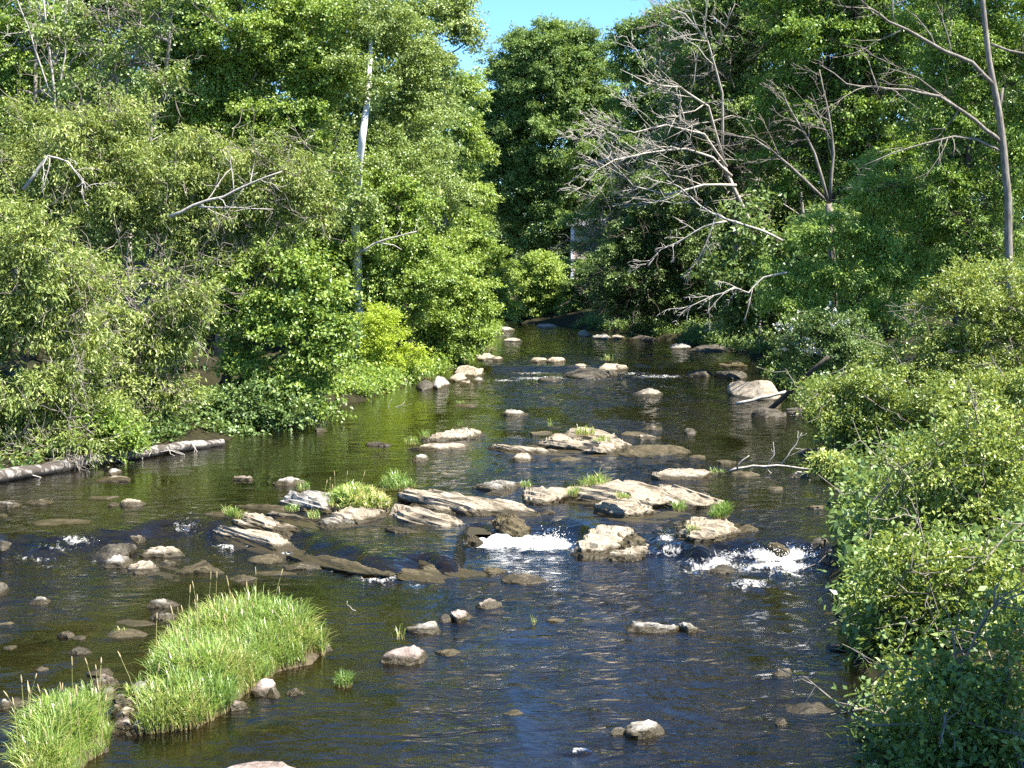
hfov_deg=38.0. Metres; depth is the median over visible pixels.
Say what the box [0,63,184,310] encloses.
woodland tree
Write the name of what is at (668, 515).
rock ledge
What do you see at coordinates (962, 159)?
woodland tree
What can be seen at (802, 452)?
rock
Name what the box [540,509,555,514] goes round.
rock
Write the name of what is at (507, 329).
rock
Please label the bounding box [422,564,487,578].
rock ledge
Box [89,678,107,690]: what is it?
stone
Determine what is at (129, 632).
stone
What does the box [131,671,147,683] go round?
grass tuft
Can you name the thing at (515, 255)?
woodland tree
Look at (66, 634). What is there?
stone
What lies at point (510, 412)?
rock
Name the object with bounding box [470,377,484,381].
rock
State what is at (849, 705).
rock
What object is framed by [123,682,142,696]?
grass tuft
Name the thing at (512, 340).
rock
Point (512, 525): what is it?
rock ledge
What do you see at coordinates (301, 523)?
rock ledge
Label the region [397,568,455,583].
rock ledge
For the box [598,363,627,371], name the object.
rock
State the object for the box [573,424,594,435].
grass tuft
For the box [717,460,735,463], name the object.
rock
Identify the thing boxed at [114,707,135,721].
stone
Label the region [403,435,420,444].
grass tuft
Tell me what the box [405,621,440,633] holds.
rock
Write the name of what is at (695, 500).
rock ledge
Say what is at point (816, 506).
rock
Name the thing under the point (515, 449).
rock ledge
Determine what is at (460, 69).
distant woods
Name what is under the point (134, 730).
stone
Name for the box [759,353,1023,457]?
shrub
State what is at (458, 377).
rock
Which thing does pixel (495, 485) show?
rock ledge
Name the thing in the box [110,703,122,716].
stone
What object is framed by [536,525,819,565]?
white water
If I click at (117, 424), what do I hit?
shrub
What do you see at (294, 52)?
maple
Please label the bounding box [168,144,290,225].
dead limb
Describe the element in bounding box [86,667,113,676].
stone
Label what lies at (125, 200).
willow
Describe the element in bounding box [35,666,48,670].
stone
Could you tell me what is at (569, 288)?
bush
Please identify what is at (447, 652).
rock
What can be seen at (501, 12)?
sky
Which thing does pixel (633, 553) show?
rock
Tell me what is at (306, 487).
grass tuft
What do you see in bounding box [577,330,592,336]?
rock
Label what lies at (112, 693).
stone
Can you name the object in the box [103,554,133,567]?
rock
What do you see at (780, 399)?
dead limb
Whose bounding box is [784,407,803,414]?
rock
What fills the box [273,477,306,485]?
rock
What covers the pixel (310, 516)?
grass tuft
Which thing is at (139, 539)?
rock
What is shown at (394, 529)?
rock ledge
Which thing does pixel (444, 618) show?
rock
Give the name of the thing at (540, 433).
rock
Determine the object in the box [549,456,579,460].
rock
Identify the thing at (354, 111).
woodland tree
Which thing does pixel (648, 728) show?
rock
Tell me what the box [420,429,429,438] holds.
grass tuft
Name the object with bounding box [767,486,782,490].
rock
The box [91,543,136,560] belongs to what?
rock
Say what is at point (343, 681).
grass tuft
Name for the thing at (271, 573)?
rock
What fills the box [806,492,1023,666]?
alder
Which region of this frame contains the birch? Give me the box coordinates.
[298,0,463,362]
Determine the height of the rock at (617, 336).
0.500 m
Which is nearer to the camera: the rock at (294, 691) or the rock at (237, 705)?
the rock at (237, 705)
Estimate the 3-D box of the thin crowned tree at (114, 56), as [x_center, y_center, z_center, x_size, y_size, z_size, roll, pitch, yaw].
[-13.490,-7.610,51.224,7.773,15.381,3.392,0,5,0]
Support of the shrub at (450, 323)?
on the ground
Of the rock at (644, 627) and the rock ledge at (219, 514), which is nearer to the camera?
the rock at (644, 627)
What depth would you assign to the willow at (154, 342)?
42.49 m
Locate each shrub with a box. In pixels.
[19,401,159,463]
[182,369,320,436]
[383,223,507,366]
[431,207,524,329]
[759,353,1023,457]
[846,252,1023,394]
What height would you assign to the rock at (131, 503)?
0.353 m
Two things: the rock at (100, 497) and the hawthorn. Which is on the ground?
the hawthorn
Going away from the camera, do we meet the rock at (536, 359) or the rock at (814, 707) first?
the rock at (814, 707)
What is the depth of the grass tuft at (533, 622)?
22.43 m
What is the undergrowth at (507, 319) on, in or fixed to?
on the ground
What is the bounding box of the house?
[570,219,621,278]
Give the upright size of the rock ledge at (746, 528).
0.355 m
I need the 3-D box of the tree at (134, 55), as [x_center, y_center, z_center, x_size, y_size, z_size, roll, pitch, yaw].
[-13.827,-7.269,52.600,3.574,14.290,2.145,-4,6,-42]
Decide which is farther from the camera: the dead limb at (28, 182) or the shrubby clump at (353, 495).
the dead limb at (28, 182)
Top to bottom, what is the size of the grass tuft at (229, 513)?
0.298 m
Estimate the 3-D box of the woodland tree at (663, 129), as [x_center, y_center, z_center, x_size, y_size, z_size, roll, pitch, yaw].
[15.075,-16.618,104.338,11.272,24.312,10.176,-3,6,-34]
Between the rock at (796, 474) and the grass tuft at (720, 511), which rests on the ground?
the rock at (796, 474)
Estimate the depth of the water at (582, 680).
24.80 m
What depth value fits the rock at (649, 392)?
57.76 m
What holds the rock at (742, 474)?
on the water at (582, 680)
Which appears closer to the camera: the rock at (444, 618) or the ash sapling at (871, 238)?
the rock at (444, 618)
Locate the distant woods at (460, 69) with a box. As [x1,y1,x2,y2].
[7,63,496,265]
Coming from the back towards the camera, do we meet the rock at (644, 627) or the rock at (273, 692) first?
the rock at (644, 627)
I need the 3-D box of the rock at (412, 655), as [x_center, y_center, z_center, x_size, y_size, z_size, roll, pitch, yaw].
[-1.466,3.820,20.469,0.735,0.452,0.554,0,5,0]
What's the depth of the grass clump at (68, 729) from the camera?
16.45 m
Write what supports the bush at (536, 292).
on the ground
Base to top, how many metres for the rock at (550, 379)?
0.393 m
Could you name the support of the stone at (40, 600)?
on the water at (582, 680)
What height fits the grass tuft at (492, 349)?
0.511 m
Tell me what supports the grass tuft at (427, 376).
on the ground
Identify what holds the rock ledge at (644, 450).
on the water at (582, 680)
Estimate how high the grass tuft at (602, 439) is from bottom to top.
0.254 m
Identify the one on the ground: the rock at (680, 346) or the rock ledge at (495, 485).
the rock at (680, 346)
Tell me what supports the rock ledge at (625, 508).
on the water at (582, 680)
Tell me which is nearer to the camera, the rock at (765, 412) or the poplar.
the rock at (765, 412)
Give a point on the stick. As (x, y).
(758, 398)
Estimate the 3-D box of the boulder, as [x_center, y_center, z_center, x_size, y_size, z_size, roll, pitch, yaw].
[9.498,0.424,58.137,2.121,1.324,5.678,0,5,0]
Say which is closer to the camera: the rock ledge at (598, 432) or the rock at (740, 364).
the rock ledge at (598, 432)
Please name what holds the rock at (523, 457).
on the water at (582, 680)
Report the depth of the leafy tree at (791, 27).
71.92 m
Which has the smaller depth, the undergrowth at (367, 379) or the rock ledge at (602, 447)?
the rock ledge at (602, 447)
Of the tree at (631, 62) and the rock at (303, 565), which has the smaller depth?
the rock at (303, 565)
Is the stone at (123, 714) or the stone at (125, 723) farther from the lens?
the stone at (123, 714)
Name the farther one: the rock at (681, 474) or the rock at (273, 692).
the rock at (681, 474)
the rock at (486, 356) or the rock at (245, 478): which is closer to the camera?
the rock at (245, 478)
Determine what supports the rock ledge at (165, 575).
in the water at (582, 680)
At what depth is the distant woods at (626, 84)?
185.21 m
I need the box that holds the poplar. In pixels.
[373,0,500,356]
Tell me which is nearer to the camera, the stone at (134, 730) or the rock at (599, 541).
the stone at (134, 730)
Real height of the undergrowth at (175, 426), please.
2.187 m
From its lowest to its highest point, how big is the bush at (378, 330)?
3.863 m
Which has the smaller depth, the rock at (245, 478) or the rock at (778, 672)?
the rock at (778, 672)
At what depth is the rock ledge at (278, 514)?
30.23 m
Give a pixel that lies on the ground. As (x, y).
(564, 320)
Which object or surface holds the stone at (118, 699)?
on the water at (582, 680)
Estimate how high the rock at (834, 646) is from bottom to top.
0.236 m
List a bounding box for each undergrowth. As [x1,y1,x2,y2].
[0,374,331,468]
[262,317,505,399]
[492,294,594,320]
[569,308,1023,668]
[826,647,1023,767]
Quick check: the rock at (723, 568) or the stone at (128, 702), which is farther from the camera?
the rock at (723, 568)
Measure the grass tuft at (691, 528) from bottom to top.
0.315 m
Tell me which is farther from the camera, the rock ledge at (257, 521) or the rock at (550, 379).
the rock at (550, 379)
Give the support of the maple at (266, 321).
on the ground
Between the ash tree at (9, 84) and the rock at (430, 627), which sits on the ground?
the ash tree at (9, 84)
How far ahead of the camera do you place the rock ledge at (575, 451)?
40.33 m
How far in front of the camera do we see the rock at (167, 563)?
26.75 m
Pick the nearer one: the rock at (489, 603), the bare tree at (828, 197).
the rock at (489, 603)
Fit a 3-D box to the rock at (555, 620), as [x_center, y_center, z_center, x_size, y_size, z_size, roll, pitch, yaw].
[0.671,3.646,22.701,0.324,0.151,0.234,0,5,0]
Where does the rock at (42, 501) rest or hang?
on the water at (582, 680)
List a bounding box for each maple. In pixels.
[107,0,371,355]
[148,233,370,424]
[240,140,467,351]
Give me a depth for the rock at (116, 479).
35.35 m
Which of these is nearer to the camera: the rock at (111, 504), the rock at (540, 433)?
the rock at (111, 504)
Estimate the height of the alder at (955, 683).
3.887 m
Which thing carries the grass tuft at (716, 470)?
on the rock at (681, 474)
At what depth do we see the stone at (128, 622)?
22.51 m
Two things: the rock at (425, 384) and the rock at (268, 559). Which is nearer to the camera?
the rock at (268, 559)
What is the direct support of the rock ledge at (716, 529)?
on the water at (582, 680)
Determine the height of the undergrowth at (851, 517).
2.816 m
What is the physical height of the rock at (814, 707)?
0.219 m
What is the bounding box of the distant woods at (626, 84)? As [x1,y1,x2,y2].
[602,65,1023,269]
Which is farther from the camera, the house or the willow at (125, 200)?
the house
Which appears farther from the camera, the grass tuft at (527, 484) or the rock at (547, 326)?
the rock at (547, 326)
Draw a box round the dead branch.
[729,433,811,472]
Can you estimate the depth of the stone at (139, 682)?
18.77 m
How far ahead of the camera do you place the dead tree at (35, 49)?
53.19 m
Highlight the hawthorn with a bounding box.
[767,301,892,389]
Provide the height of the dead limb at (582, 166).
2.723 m
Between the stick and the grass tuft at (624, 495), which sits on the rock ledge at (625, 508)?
the grass tuft at (624, 495)
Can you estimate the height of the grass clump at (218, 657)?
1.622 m
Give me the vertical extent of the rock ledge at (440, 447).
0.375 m
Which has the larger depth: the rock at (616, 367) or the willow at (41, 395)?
the rock at (616, 367)
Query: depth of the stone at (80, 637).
21.59 m
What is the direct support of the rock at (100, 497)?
on the water at (582, 680)
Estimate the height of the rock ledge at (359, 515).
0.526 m
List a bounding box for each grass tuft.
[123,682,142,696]
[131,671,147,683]
[220,504,248,519]
[283,503,299,511]
[296,480,312,490]
[307,507,320,518]
[326,669,356,687]
[380,469,420,490]
[392,623,408,640]
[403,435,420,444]
[410,366,434,379]
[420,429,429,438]
[481,342,497,351]
[520,479,533,487]
[530,615,536,625]
[565,483,581,496]
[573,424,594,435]
[577,468,613,486]
[593,433,610,442]
[614,490,630,498]
[670,499,687,511]
[685,521,701,533]
[707,500,734,518]
[710,467,725,473]
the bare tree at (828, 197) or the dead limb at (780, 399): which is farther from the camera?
the bare tree at (828, 197)
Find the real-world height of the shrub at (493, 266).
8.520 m
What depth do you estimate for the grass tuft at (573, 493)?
32.44 m
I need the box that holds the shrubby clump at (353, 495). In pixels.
[321,470,391,512]
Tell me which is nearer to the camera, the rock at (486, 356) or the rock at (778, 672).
the rock at (778, 672)
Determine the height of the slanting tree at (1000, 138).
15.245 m
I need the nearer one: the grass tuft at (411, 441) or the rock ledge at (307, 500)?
the rock ledge at (307, 500)
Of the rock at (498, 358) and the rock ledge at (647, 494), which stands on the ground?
the rock at (498, 358)
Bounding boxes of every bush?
[347,299,435,375]
[500,248,571,319]
[553,251,614,315]
[798,446,861,481]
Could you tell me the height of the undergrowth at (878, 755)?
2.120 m
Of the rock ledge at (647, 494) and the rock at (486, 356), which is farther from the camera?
the rock at (486, 356)
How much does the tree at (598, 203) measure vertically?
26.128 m
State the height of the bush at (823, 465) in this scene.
1.592 m
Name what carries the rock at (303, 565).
on the water at (582, 680)
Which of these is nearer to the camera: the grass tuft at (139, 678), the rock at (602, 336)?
the grass tuft at (139, 678)
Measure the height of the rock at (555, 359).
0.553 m
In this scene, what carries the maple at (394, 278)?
on the ground
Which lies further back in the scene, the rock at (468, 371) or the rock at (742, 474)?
the rock at (468, 371)
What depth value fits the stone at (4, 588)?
24.51 m
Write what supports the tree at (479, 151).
on the ground
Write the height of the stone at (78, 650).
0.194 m
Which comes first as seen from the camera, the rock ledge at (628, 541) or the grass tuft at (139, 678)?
the grass tuft at (139, 678)
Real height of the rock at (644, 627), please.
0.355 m
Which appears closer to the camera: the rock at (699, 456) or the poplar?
the rock at (699, 456)
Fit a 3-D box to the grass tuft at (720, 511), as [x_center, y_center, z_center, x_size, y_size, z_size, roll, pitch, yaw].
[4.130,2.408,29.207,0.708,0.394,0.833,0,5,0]
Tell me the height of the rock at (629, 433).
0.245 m
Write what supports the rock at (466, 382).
on the water at (582, 680)
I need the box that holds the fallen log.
[0,439,224,482]
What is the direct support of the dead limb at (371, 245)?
attached to the birch
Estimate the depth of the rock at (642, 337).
93.53 m
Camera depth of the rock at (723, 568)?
26.20 m
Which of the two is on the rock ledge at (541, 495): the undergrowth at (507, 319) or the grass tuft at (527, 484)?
the grass tuft at (527, 484)
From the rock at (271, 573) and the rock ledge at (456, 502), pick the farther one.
the rock ledge at (456, 502)
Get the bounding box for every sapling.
[552,210,619,275]
[745,146,978,346]
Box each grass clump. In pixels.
[0,657,126,767]
[118,567,337,734]
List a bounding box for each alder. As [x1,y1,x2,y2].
[777,553,1023,767]
[796,378,1023,569]
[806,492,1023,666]
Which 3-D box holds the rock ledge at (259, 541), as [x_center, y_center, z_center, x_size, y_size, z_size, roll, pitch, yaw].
[-4.855,3.091,28.540,0.937,0.486,3.254,-4,6,-38]
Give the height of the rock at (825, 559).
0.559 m
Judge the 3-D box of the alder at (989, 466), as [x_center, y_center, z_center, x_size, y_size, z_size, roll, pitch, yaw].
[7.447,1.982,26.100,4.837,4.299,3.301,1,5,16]
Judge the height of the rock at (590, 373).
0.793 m
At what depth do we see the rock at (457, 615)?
22.68 m
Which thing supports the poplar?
on the ground
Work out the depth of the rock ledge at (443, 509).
31.06 m
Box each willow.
[0,62,352,391]
[0,155,163,473]
[47,218,250,430]
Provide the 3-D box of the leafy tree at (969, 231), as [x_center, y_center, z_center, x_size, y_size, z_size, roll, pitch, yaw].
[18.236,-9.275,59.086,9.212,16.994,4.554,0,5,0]
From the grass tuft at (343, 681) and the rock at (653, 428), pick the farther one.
the rock at (653, 428)
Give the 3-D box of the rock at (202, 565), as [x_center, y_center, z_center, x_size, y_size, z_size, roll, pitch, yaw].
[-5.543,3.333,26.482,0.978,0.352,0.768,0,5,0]
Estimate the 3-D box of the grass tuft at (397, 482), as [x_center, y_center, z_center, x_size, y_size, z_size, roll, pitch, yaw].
[-2.655,2.137,34.043,0.968,0.464,1.201,-3,5,-28]
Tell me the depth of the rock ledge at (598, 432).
43.22 m
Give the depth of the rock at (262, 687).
18.83 m
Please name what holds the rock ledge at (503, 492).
on the water at (582, 680)
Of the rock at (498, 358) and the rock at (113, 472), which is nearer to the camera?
the rock at (113, 472)
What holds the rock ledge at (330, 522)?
on the water at (582, 680)
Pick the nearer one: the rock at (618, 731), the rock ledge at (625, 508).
the rock at (618, 731)
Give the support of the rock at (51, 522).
on the water at (582, 680)
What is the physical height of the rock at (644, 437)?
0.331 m
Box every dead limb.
[22,155,111,205]
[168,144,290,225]
[360,217,423,252]
[563,149,650,184]
[627,159,782,285]
[656,271,786,330]
[768,355,829,408]
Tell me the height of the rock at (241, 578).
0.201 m
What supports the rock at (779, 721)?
on the water at (582, 680)
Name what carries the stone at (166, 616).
on the water at (582, 680)
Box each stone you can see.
[0,582,8,596]
[0,699,11,709]
[4,645,16,649]
[11,697,25,706]
[30,596,50,604]
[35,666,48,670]
[57,631,74,637]
[68,646,92,654]
[72,635,85,639]
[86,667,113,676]
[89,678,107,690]
[99,674,119,687]
[101,687,117,702]
[106,628,147,637]
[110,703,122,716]
[111,694,125,704]
[111,716,132,733]
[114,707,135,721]
[116,619,155,625]
[121,697,133,707]
[126,680,144,697]
[130,720,144,735]
[147,598,179,607]
[150,613,177,619]
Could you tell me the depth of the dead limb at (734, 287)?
59.26 m
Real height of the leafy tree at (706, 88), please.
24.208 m
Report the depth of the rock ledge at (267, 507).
31.42 m
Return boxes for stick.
[736,390,785,404]
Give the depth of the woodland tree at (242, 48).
79.43 m
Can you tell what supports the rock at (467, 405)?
in the water at (582, 680)
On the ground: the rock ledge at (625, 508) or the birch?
the birch
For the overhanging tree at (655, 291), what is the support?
on the ground
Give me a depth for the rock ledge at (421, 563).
26.40 m
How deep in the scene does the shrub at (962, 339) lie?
46.44 m
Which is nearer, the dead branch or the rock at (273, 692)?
the rock at (273, 692)
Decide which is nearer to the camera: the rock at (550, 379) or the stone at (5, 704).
the stone at (5, 704)
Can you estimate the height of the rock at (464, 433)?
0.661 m
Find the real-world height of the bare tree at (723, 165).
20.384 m
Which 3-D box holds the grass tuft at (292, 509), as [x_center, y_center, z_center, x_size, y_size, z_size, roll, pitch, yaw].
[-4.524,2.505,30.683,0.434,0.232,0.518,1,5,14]
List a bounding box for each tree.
[0,0,129,336]
[0,0,163,326]
[0,0,191,289]
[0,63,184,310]
[9,0,230,368]
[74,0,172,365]
[87,0,323,321]
[112,247,248,373]
[260,0,460,319]
[342,31,498,322]
[432,65,505,231]
[451,157,569,282]
[468,13,629,289]
[524,195,665,277]
[548,0,722,312]
[556,0,760,342]
[558,150,748,335]
[588,0,697,193]
[612,100,804,223]
[623,0,834,336]
[636,0,788,311]
[680,184,951,358]
[687,29,922,314]
[702,64,836,358]
[720,0,958,297]
[811,0,1023,361]
[842,0,1023,329]
[865,0,1023,354]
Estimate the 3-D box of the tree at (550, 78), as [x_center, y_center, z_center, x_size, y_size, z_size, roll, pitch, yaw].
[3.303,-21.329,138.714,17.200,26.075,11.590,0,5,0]
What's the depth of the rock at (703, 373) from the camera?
67.11 m
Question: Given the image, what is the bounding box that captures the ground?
[0,234,1023,767]
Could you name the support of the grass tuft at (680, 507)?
on the rock ledge at (668, 515)
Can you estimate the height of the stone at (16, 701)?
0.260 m
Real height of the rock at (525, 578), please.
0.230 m
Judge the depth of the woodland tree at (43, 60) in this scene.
72.54 m
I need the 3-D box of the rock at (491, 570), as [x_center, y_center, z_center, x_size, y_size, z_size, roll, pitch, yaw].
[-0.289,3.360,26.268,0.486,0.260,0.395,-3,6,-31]
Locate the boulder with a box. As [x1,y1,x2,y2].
[726,380,780,400]
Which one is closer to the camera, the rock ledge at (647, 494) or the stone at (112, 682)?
the stone at (112, 682)
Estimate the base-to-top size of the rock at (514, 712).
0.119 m
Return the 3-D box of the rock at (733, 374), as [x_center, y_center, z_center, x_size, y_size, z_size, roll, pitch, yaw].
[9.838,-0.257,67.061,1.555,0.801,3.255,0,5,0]
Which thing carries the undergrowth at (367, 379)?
on the ground
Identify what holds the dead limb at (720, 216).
attached to the woodland tree at (738, 272)
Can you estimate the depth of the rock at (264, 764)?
15.82 m
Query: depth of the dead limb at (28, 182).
36.66 m
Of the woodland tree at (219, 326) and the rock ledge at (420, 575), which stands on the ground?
the woodland tree at (219, 326)
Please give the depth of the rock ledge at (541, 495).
32.38 m
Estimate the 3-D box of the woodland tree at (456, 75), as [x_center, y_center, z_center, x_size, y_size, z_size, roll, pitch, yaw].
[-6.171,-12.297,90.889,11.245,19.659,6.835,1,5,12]
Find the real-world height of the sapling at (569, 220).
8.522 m
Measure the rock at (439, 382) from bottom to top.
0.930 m
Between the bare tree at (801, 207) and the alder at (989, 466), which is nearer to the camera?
the alder at (989, 466)
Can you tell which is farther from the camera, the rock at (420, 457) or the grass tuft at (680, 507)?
the rock at (420, 457)
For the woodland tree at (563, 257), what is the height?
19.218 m
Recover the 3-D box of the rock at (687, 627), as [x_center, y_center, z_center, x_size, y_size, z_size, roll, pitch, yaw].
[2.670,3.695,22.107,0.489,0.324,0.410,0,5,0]
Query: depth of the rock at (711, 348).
81.98 m
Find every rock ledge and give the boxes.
[126,561,179,578]
[204,511,255,517]
[211,525,299,558]
[231,512,298,539]
[236,504,286,510]
[265,509,320,522]
[275,519,318,531]
[278,490,339,512]
[285,550,402,576]
[315,517,356,528]
[329,505,387,523]
[381,526,418,532]
[389,504,483,547]
[397,487,540,516]
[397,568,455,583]
[408,443,468,450]
[409,502,455,513]
[418,560,432,567]
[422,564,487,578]
[467,527,490,534]
[471,480,521,490]
[485,488,512,496]
[486,444,559,453]
[489,512,530,537]
[504,445,616,457]
[522,486,572,504]
[535,433,588,449]
[565,427,617,439]
[565,479,674,507]
[577,438,632,454]
[587,507,690,522]
[593,498,659,517]
[613,444,691,457]
[617,533,648,549]
[657,484,723,508]
[674,516,741,541]
[734,523,757,534]
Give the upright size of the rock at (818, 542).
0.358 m
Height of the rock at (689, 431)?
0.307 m
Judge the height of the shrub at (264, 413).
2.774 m
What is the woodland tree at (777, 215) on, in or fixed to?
on the ground
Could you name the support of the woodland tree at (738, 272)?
on the ground
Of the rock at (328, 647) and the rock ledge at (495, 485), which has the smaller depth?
the rock at (328, 647)
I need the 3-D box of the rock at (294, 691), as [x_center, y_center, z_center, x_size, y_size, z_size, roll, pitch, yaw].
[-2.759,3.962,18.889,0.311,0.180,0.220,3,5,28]
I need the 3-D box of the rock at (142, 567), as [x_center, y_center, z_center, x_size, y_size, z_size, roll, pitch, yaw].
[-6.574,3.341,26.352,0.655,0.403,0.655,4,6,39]
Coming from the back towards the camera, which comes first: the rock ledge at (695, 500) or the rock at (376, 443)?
the rock at (376, 443)
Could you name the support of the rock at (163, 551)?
on the water at (582, 680)
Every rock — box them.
[0,501,21,506]
[0,541,11,550]
[25,499,53,504]
[33,519,91,525]
[87,496,118,498]
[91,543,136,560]
[95,476,130,481]
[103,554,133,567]
[106,468,121,475]
[108,502,119,506]
[120,499,145,506]
[125,560,159,574]
[130,535,145,542]
[139,546,183,556]
[158,560,176,566]
[175,559,224,572]
[228,574,257,581]
[228,761,293,767]
[229,700,247,710]
[232,475,253,480]
[248,553,282,563]
[251,678,276,696]
[256,571,296,575]
[267,687,280,698]
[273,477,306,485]
[284,562,322,569]
[285,688,305,695]
[314,428,326,431]
[325,644,332,651]
[365,441,391,445]
[379,645,427,665]
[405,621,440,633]
[412,454,429,461]
[416,379,432,389]
[418,427,485,441]
[432,376,450,388]
[435,649,459,655]
[439,614,451,622]
[448,373,466,381]
[448,609,472,621]
[453,404,477,406]
[454,365,485,376]
[460,380,470,384]
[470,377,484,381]
[475,598,502,609]
[476,353,495,359]
[483,567,507,573]
[490,356,502,359]
[500,327,514,330]
[501,573,547,583]
[502,409,528,415]
[503,709,523,715]
[504,338,522,341]
[510,453,533,461]
[529,357,546,362]
[530,431,552,434]
[536,324,557,327]
[537,376,562,381]
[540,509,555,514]
[546,357,565,362]
[546,618,564,621]
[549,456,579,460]
[564,367,618,379]
[570,524,633,559]
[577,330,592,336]
[592,334,611,339]
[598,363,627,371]
[608,544,648,561]
[610,727,624,734]
[611,334,624,338]
[620,431,647,435]
[623,621,679,632]
[624,719,664,738]
[629,335,659,340]
[632,388,662,395]
[634,434,660,439]
[641,426,661,429]
[651,468,717,479]
[668,343,690,348]
[679,622,705,632]
[683,428,696,433]
[686,369,712,376]
[689,344,734,351]
[689,455,705,458]
[707,564,734,573]
[714,370,747,378]
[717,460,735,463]
[719,362,747,366]
[730,471,759,476]
[750,407,786,417]
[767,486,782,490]
[768,543,789,556]
[772,668,791,675]
[774,718,786,725]
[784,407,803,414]
[786,702,833,713]
[788,471,808,477]
[798,448,828,454]
[806,505,823,508]
[810,537,828,548]
[818,546,847,564]
[826,644,846,650]
[841,701,865,708]
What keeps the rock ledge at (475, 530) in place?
on the water at (582, 680)
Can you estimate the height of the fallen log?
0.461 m
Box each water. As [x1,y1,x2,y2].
[0,320,883,767]
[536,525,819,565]
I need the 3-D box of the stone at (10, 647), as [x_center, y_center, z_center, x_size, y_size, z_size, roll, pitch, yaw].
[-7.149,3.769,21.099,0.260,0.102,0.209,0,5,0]
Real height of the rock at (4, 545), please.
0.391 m
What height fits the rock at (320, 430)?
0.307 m
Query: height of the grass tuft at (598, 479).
0.432 m
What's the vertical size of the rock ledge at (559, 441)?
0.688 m
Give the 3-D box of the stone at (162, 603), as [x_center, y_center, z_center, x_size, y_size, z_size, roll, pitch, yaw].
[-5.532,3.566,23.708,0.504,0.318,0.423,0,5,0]
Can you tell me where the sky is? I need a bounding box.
[11,0,1023,229]
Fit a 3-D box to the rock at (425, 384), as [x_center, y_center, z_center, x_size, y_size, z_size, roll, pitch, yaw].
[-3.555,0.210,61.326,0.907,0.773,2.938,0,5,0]
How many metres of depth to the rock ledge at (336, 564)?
26.47 m
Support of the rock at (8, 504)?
on the water at (582, 680)

